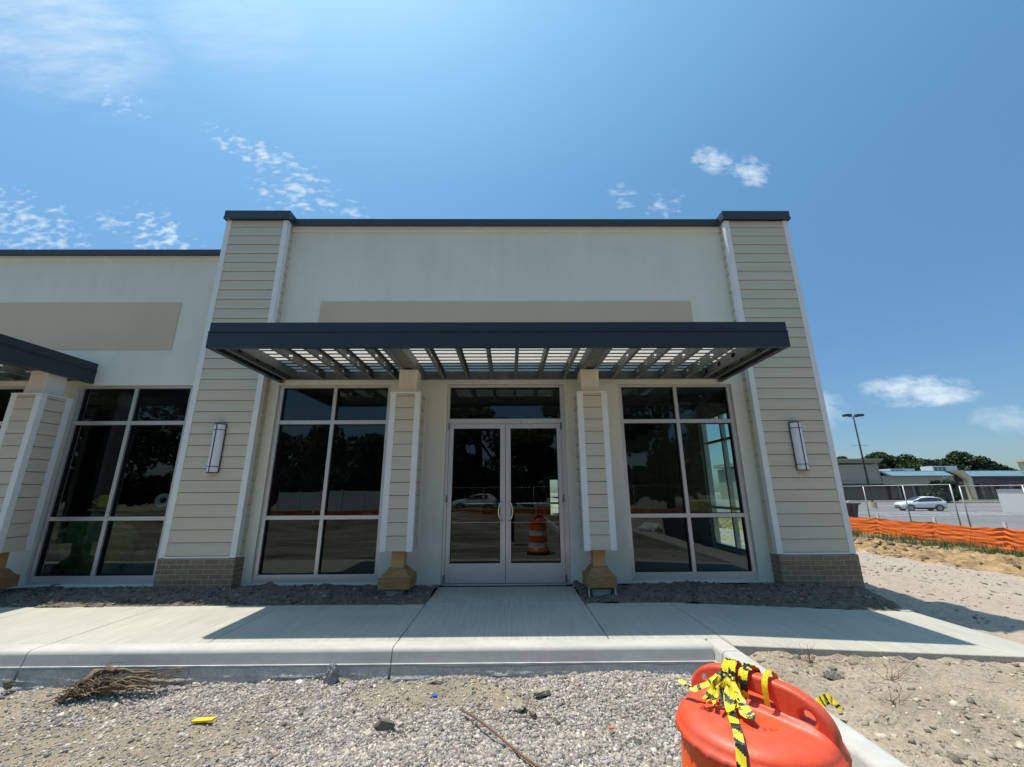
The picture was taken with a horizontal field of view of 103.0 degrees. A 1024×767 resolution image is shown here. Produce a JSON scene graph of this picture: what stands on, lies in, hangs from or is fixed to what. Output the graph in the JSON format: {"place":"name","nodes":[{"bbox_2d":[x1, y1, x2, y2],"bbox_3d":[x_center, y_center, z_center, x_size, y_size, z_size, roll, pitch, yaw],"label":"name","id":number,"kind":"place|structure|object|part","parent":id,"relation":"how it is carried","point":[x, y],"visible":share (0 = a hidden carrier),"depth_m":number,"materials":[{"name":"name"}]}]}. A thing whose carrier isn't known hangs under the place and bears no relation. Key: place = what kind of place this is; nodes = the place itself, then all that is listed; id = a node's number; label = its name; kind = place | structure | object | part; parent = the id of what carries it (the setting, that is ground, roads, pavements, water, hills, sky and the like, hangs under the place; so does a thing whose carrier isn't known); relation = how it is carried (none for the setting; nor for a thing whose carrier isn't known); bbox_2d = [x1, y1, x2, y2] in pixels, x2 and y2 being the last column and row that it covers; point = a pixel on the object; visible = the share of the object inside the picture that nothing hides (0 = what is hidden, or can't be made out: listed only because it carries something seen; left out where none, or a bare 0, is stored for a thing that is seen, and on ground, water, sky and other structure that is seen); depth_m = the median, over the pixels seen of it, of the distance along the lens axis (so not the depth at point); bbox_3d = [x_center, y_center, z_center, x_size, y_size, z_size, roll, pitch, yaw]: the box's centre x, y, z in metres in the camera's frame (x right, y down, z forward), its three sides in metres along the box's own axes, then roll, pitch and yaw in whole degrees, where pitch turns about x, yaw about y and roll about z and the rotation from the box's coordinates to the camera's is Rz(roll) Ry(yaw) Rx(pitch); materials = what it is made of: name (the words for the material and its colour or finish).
{"place":"outdoors","nodes":[
{"label":"outdoors","id":0,"kind":"place"},
{"bbox_2d":[0,669,692,766],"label":"gravel ground","id":1,"kind":"structure","parent":0,"point":[39,695],"depth_m":3.01,"materials":[{"name":"grey gravel"}]},
{"bbox_2d":[2,679,15,689],"bbox_3d":[-4.343,2.598,3.519,0.093,0.082,0.070,-5,-16,18],"label":"stone","id":2,"kind":"object","parent":1,"relation":"on","point":[8,684],"visible":1,"depth_m":3.50,"materials":[{"name":"grey stone"}]},
{"bbox_2d":[33,662,189,705],"bbox_3d":[-3.323,2.534,3.456,1.004,0.229,0.417,0,-15,-1],"label":"root bundle","id":3,"kind":"object","parent":1,"relation":"on","point":[90,682],"visible":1,"depth_m":3.44,"materials":[{"name":"brown plant"}]},
{"bbox_2d":[191,717,216,722],"bbox_3d":[-2.280,2.489,3.015,0.155,0.016,0.038,1,-15,-7],"label":"plastic strip","id":4,"kind":"object","parent":1,"relation":"on","point":[203,719],"visible":1,"depth_m":3.01,"materials":[{"name":"yellow plastic"}]},
{"bbox_2d":[323,660,339,684],"bbox_3d":[-1.579,2.568,3.560,0.153,0.244,0.105,0,-15,-1],"label":"concrete lump","id":5,"kind":"object","parent":1,"relation":"on","point":[332,675],"visible":0.81,"depth_m":3.54,"materials":[{"name":"grey concrete"}]},
{"bbox_2d":[0,664,705,691],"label":"kerb footing","id":6,"kind":"object","parent":1,"relation":"on","point":[28,680],"visible":0.56,"depth_m":3.62,"materials":[{"name":"grey concrete"}]},
{"bbox_2d":[374,718,394,730],"bbox_3d":[-0.911,2.444,2.914,0.156,0.082,0.057,0,-15,-1],"label":"rock","id":7,"kind":"object","parent":1,"relation":"on","point":[386,724],"visible":0.99,"depth_m":2.90,"materials":[{"name":"grey stone"}]},
{"bbox_2d":[429,676,445,683],"bbox_3d":[-0.644,2.588,3.527,0.157,0.084,0.106,0,-15,-1],"label":"stone","id":8,"kind":"object","parent":1,"relation":"on","point":[440,680],"visible":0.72,"depth_m":3.50,"materials":[{"name":"beige stone"}]},
{"bbox_2d":[460,708,540,766],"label":"stick","id":9,"kind":"object","parent":1,"relation":"on","point":[503,740],"visible":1,"depth_m":2.73,"materials":[{"name":"wood"}]},
{"bbox_2d":[460,717,549,721],"bbox_3d":[-0.050,2.460,2.990,0.661,0.012,0.015,1,-15,-3],"label":"wire","id":10,"kind":"object","parent":1,"relation":"on","point":[508,717],"visible":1,"depth_m":3.00,"materials":[{"name":"brown metal"}]},
{"bbox_2d":[512,700,526,711],"bbox_3d":[0.056,2.475,3.126,0.117,0.064,0.094,0,-15,-1],"label":"stone","id":11,"kind":"object","parent":1,"relation":"on","point":[518,705],"visible":1,"depth_m":3.12,"materials":[{"name":"grey stone"}]},
{"bbox_2d":[529,709,536,715],"bbox_3d":[0.156,2.475,3.064,0.058,0.045,0.057,0,-15,-1],"label":"stone","id":12,"kind":"object","parent":1,"relation":"on","point":[533,712],"visible":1,"depth_m":3.05,"materials":[{"name":"grey stone"}]},
{"bbox_2d":[533,686,550,696],"bbox_3d":[0.243,2.510,3.301,0.151,0.073,0.099,9,-18,-32],"label":"stone","id":13,"kind":"object","parent":1,"relation":"on","point":[543,691],"visible":0.99,"depth_m":3.28,"materials":[{"name":"grey stone"}]},
{"bbox_2d":[0,586,1023,662],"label":"sidewalk","id":14,"kind":"structure","parent":0,"point":[507,613],"depth_m":4.41,"materials":[{"name":"grey concrete"}]},
{"bbox_2d":[0,210,864,608],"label":"commercial building","id":15,"kind":"structure","parent":14,"relation":"on","point":[290,492],"depth_m":7.29,"materials":[{"name":"paint"}]},
{"bbox_2d":[0,386,25,426],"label":"window frame","id":16,"kind":"structure","parent":15,"relation":"in","point":[2,388],"depth_m":6.89,"materials":[{"name":"metal"}]},
{"bbox_2d":[0,334,97,383],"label":"entrance canopy","id":17,"kind":"object","parent":15,"relation":"attached to","point":[21,360],"visible":0.92,"depth_m":6.26,"materials":[{"name":"metal"}]},
{"bbox_2d":[56,513,139,574],"bbox_3d":[-7.500,2.956,7.376,1.245,1.192,0.773,0,-15,-1],"label":"plastic heap","id":18,"kind":"object","parent":15,"relation":"on","point":[77,542],"visible":0.71,"depth_m":7.16,"materials":[{"name":"green plastic"}]},
{"bbox_2d":[26,386,192,584],"bbox_3d":[-6.336,1.544,6.570,1.925,3.085,0.110,0,-15,-1],"label":"window frame","id":19,"kind":"structure","parent":15,"relation":"in","point":[35,577],"depth_m":6.44,"materials":[{"name":"metal"}]},
{"bbox_2d":[87,507,166,513],"bbox_3d":[-7.060,2.897,7.631,1.600,1.085,0.450,0,-15,-1],"label":"work bench","id":20,"kind":"object","parent":15,"relation":"on","point":[94,510],"visible":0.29,"depth_m":7.55,"materials":[{"name":"brown wood"}]},
{"bbox_2d":[93,495,109,507],"bbox_3d":[-7.743,2.241,7.750,0.371,0.220,0.240,-7,-16,22],"label":"jug","id":21,"kind":"object","parent":20,"relation":"on","point":[102,501],"visible":0.73,"depth_m":7.63,"materials":[{"name":"yellow plastic"}]},
{"bbox_2d":[154,493,168,507],"bbox_3d":[-6.612,2.222,7.737,0.260,0.260,0.080,4,-25,-15],"label":"tape roll","id":22,"kind":"object","parent":20,"relation":"on","point":[158,500],"visible":0.8,"depth_m":7.70,"materials":[{"name":"teal plastic"}]},
{"bbox_2d":[118,532,160,571],"bbox_3d":[-6.388,3.422,8.017,2.263,1.514,1.522,0,-15,-1],"label":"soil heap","id":23,"kind":"object","parent":15,"relation":"on","point":[142,557],"visible":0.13,"depth_m":7.52,"materials":[{"name":"brown soil"}]},
{"bbox_2d":[205,423,226,472],"bbox_3d":[-4.639,1.006,6.360,0.188,0.760,0.102,0,-15,-1],"label":"wall lamp","id":24,"kind":"object","parent":15,"relation":"attached to","point":[216,449],"visible":1,"depth_m":6.35,"materials":[{"name":"white metal"}]},
{"bbox_2d":[252,385,391,582],"bbox_3d":[-2.982,1.535,6.599,1.898,3.085,0.110,0,-15,-1],"label":"window frame","id":25,"kind":"structure","parent":15,"relation":"in","point":[258,577],"depth_m":6.46,"materials":[{"name":"metal"}]},
{"bbox_2d":[443,423,504,583],"bbox_3d":[-0.581,1.849,6.495,0.947,2.449,0.148,0,-15,-1],"label":"door","id":26,"kind":"structure","parent":15,"relation":"in","point":[486,572],"depth_m":6.34,"materials":[{"name":"metal"}]},
{"bbox_2d":[205,322,790,382],"bbox_3d":[-0.164,-0.411,6.124,7.550,0.347,1.773,0,-15,-1],"label":"entrance canopy","id":27,"kind":"object","parent":15,"relation":"attached to","point":[279,352],"visible":1,"depth_m":5.46,"materials":[{"name":"metal"}]},
{"bbox_2d":[506,423,567,582],"bbox_3d":[0.367,1.846,6.504,0.937,2.449,0.148,0,-15,-1],"label":"door","id":28,"kind":"structure","parent":15,"relation":"in","point":[516,572],"depth_m":6.35,"materials":[{"name":"metal"}]},
{"bbox_2d":[618,384,757,580],"bbox_3d":[2.777,1.519,6.650,1.938,3.085,0.110,0,-15,-1],"label":"window frame","id":29,"kind":"structure","parent":15,"relation":"in","point":[692,574],"depth_m":6.51,"materials":[{"name":"metal"}]},
{"bbox_2d":[700,410,745,552],"bbox_3d":[4.880,2.009,8.637,0.100,3.000,2.950,0,-15,-1],"label":"window frame","id":30,"kind":"structure","parent":15,"relation":"in","point":[724,439],"depth_m":9.38,"materials":[{"name":"metal"}]},
{"bbox_2d":[788,422,808,470],"bbox_3d":[4.558,0.985,6.440,0.188,0.760,0.102,0,-15,-1],"label":"wall lamp","id":31,"kind":"object","parent":15,"relation":"attached to","point":[798,446],"visible":1,"depth_m":6.42,"materials":[{"name":"white metal"}]},
{"bbox_2d":[0,580,901,610],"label":"planting bed","id":32,"kind":"object","parent":14,"relation":"on","point":[634,590],"visible":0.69,"depth_m":5.51,"materials":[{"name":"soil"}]},
{"bbox_2d":[0,371,73,591],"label":"column","id":33,"kind":"structure","parent":32,"relation":"on","point":[33,425],"depth_m":5.98,"materials":[{"name":"paint"}]},
{"bbox_2d":[377,370,426,596],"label":"column","id":34,"kind":"structure","parent":32,"relation":"on","point":[400,519],"depth_m":5.84,"materials":[{"name":"paint"}]},
{"bbox_2d":[572,369,616,602],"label":"column","id":35,"kind":"structure","parent":32,"relation":"on","point":[596,513],"depth_m":5.86,"materials":[{"name":"paint"}]},
{"bbox_2d":[0,0,1023,492],"label":"sky","id":36,"kind":"structure","parent":0,"point":[889,134],"materials":[{"name":"blue"}]},
{"bbox_2d":[463,492,1003,603],"bbox_3d":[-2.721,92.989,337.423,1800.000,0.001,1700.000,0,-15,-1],"label":"ground","id":37,"kind":"structure","parent":0,"point":[554,510],"depth_m":78.22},
{"bbox_2d":[551,504,1023,644],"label":"gravel lane","id":38,"kind":"structure","parent":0,"point":[996,604],"depth_m":7.32,"materials":[{"name":"stone"}]},
{"bbox_2d":[554,495,1023,529],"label":"parking lot","id":39,"kind":"structure","parent":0,"point":[943,519],"depth_m":40.55,"materials":[{"name":"grey asphalt"}]},
{"bbox_2d":[846,503,860,516],"bbox_3d":[22.320,9.185,28.996,2.860,1.370,2.977,0,-15,-1],"label":"skip","id":40,"kind":"object","parent":39,"relation":"on","point":[853,507],"visible":0.15,"depth_m":27.74,"materials":[{"name":"grey metal"}]},
{"bbox_2d":[842,414,877,507],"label":"lot lamp","id":41,"kind":"object","parent":39,"relation":"on","point":[871,504],"visible":0.91,"depth_m":55.23,"materials":[{"name":"brown metal"}]},
{"bbox_2d":[713,458,1023,500],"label":"strip mall","id":42,"kind":"structure","parent":39,"relation":"on","point":[852,472],"depth_m":93.36,"materials":[{"name":"brick"}]},
{"bbox_2d":[842,484,1023,500],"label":"shop window","id":43,"kind":"structure","parent":42,"relation":"in","point":[856,494],"depth_m":93.51,"materials":[{"name":"black glass"}]},
{"bbox_2d":[860,451,898,468],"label":"tree","id":44,"kind":"object","parent":39,"relation":"on","point":[885,461],"visible":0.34,"depth_m":131.00,"materials":[{"name":"green plant"}]},
{"bbox_2d":[888,454,927,470],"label":"tree","id":45,"kind":"object","parent":39,"relation":"on","point":[905,462],"visible":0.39,"depth_m":128.58,"materials":[{"name":"green plant"}]},
{"bbox_2d":[894,496,947,510],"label":"parked car","id":46,"kind":"object","parent":39,"relation":"on","point":[926,500],"visible":0.82,"depth_m":46.17,"materials":[{"name":"white metal"}]},
{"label":"side window","id":47,"kind":"part","parent":46,"relation":"part of","materials":[{"name":"black glass"}]},
{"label":"side window","id":48,"kind":"part","parent":46,"relation":"part of","materials":[{"name":"black glass"}]},
{"bbox_2d":[913,458,937,468],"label":"tree","id":49,"kind":"object","parent":39,"relation":"on","point":[922,462],"visible":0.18,"depth_m":126.36,"materials":[{"name":"green plant"}]},
{"bbox_2d":[931,459,949,465],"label":"tree","id":50,"kind":"object","parent":39,"relation":"on","point":[941,462],"visible":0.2,"depth_m":131.34,"materials":[{"name":"green plant"}]},
{"bbox_2d":[866,505,1022,515],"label":"parking marking","id":51,"kind":"object","parent":39,"relation":"on","point":[955,513],"visible":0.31,"depth_m":37.12,"materials":[{"name":"white paint"}]},
{"bbox_2d":[941,450,974,470],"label":"tree","id":52,"kind":"object","parent":39,"relation":"on","point":[963,461],"visible":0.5,"depth_m":130.82,"materials":[{"name":"green plant"}]},
{"bbox_2d":[948,501,999,502],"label":"lot island","id":53,"kind":"structure","parent":39,"relation":"on","point":[975,502],"depth_m":75.55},
{"bbox_2d":[923,479,963,501],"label":"round bush","id":54,"kind":"object","parent":53,"relation":"on","point":[956,494],"visible":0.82,"depth_m":76.47,"materials":[{"name":"green plant"}]},
{"bbox_2d":[970,456,999,470],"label":"tree","id":55,"kind":"object","parent":39,"relation":"on","point":[982,463],"visible":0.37,"depth_m":127.77,"materials":[{"name":"green plant"}]},
{"bbox_2d":[997,463,1017,469],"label":"tree","id":56,"kind":"object","parent":39,"relation":"on","point":[1002,467],"visible":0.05,"depth_m":128.01,"materials":[{"name":"green plant"}]},
{"bbox_2d":[718,519,1023,576],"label":"sand bank","id":57,"kind":"structure","parent":0,"point":[999,563],"depth_m":11.67,"materials":[{"name":"beige sand"}]},
{"bbox_2d":[719,520,1023,573],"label":"clods","id":58,"kind":"object","parent":57,"relation":"on","point":[903,547],"visible":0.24,"depth_m":12.91,"materials":[{"name":"soil"}]},
{"bbox_2d":[718,518,1023,556],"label":"grass verge","id":59,"kind":"object","parent":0,"point":[894,540],"depth_m":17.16,"materials":[{"name":"green plant"}]},
{"bbox_2d":[842,484,961,524],"bbox_3d":[20.323,6.932,22.612,0.060,2.474,8.306,0,-15,-1],"label":"chain link panel","id":60,"kind":"object","parent":59,"relation":"on","point":[906,500],"visible":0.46,"depth_m":21.08,"materials":[{"name":"silver metal"}]},
{"bbox_2d":[849,514,1023,551],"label":"barrier netting","id":61,"kind":"object","parent":59,"relation":"on","point":[1012,538],"visible":0.54,"depth_m":16.88,"materials":[{"name":"orange plastic"}]},
{"bbox_2d":[959,485,1023,529],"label":"chain link panel","id":62,"kind":"object","parent":59,"relation":"on","point":[971,486],"visible":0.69,"depth_m":17.45,"materials":[{"name":"silver metal"}]},
{"bbox_2d":[996,489,1023,512],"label":"fence board","id":63,"kind":"object","parent":62,"relation":"attached to","point":[1020,509],"visible":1,"depth_m":16.66,"materials":[{"name":"white"}]},
{"bbox_2d":[746,650,1023,766],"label":"dirt ground","id":64,"kind":"structure","parent":0,"point":[1002,697],"depth_m":2.94,"materials":[{"name":"beige soil"}]},
{"bbox_2d":[792,667,802,671],"bbox_3d":[2.352,2.376,3.369,0.088,0.056,0.058,5,-16,-18],"label":"stone","id":65,"kind":"object","parent":64,"relation":"on","point":[797,669],"visible":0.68,"depth_m":3.37,"materials":[{"name":"beige stone"}]},
{"bbox_2d":[777,643,819,662],"bbox_3d":[2.556,2.366,3.567,0.413,0.147,0.236,4,-15,-15],"label":"dead weed","id":66,"kind":"object","parent":64,"relation":"on","point":[808,655],"visible":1,"depth_m":3.58,"materials":[{"name":"plant"}]},
{"bbox_2d":[815,693,842,711],"bbox_3d":[2.055,2.099,2.669,0.242,0.089,0.058,4,-16,-17],"label":"caution tape","id":67,"kind":"object","parent":64,"relation":"on","point":[824,700],"visible":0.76,"depth_m":2.68,"materials":[{"name":"yellow plastic"}]},
{"bbox_2d":[826,670,840,679],"bbox_3d":[2.582,2.349,3.274,0.108,0.064,0.083,-7,-16,24],"label":"stone","id":68,"kind":"object","parent":64,"relation":"on","point":[833,675],"visible":0.98,"depth_m":3.26,"materials":[{"name":"grey stone"}]},
{"bbox_2d":[750,651,1023,766],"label":"rubble","id":69,"kind":"object","parent":64,"relation":"on","point":[1018,744],"visible":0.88,"depth_m":2.74,"materials":[{"name":"stone"}]},
{"bbox_2d":[866,684,913,704],"bbox_3d":[2.628,2.200,2.867,0.375,0.140,0.167,6,-16,-22],"label":"dead weed","id":70,"kind":"object","parent":64,"relation":"on","point":[892,701],"visible":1,"depth_m":2.88,"materials":[{"name":"brown plant"}]},
{"bbox_2d":[865,659,917,680],"bbox_3d":[3.060,2.301,3.290,0.366,0.157,0.114,-7,-16,25],"label":"dead weed","id":71,"kind":"object","parent":64,"relation":"on","point":[897,676],"visible":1,"depth_m":3.26,"materials":[{"name":"plant"}]},
{"bbox_2d":[776,659,1023,764],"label":"twig litter","id":72,"kind":"object","parent":64,"relation":"on","point":[936,709],"visible":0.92,"depth_m":2.81,"materials":[{"name":"brown wood"}]},
{"bbox_2d":[846,500,998,501],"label":"mall pavement","id":73,"kind":"structure","parent":0,"point":[904,500],"depth_m":88.25,"materials":[{"name":"grey concrete"}]},
{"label":"site ground","id":74,"kind":"structure","parent":0,"visible":0},
{"bbox_2d":[0,639,907,766],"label":"kerb","id":75,"kind":"structure","parent":74,"relation":"on","point":[864,751],"depth_m":3.70,"materials":[{"name":"grey concrete"}]},
{"bbox_2d":[675,663,851,766],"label":"traffic drum","id":76,"kind":"object","parent":74,"relation":"on","point":[792,726],"visible":0.78,"depth_m":1.26,"materials":[{"name":"plastic"}]},
{"bbox_2d":[678,658,777,766],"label":"caution tape","id":77,"kind":"object","parent":76,"relation":"attached to","point":[722,684],"visible":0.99,"depth_m":1.38,"materials":[{"name":"yellow plastic"}]}
]}

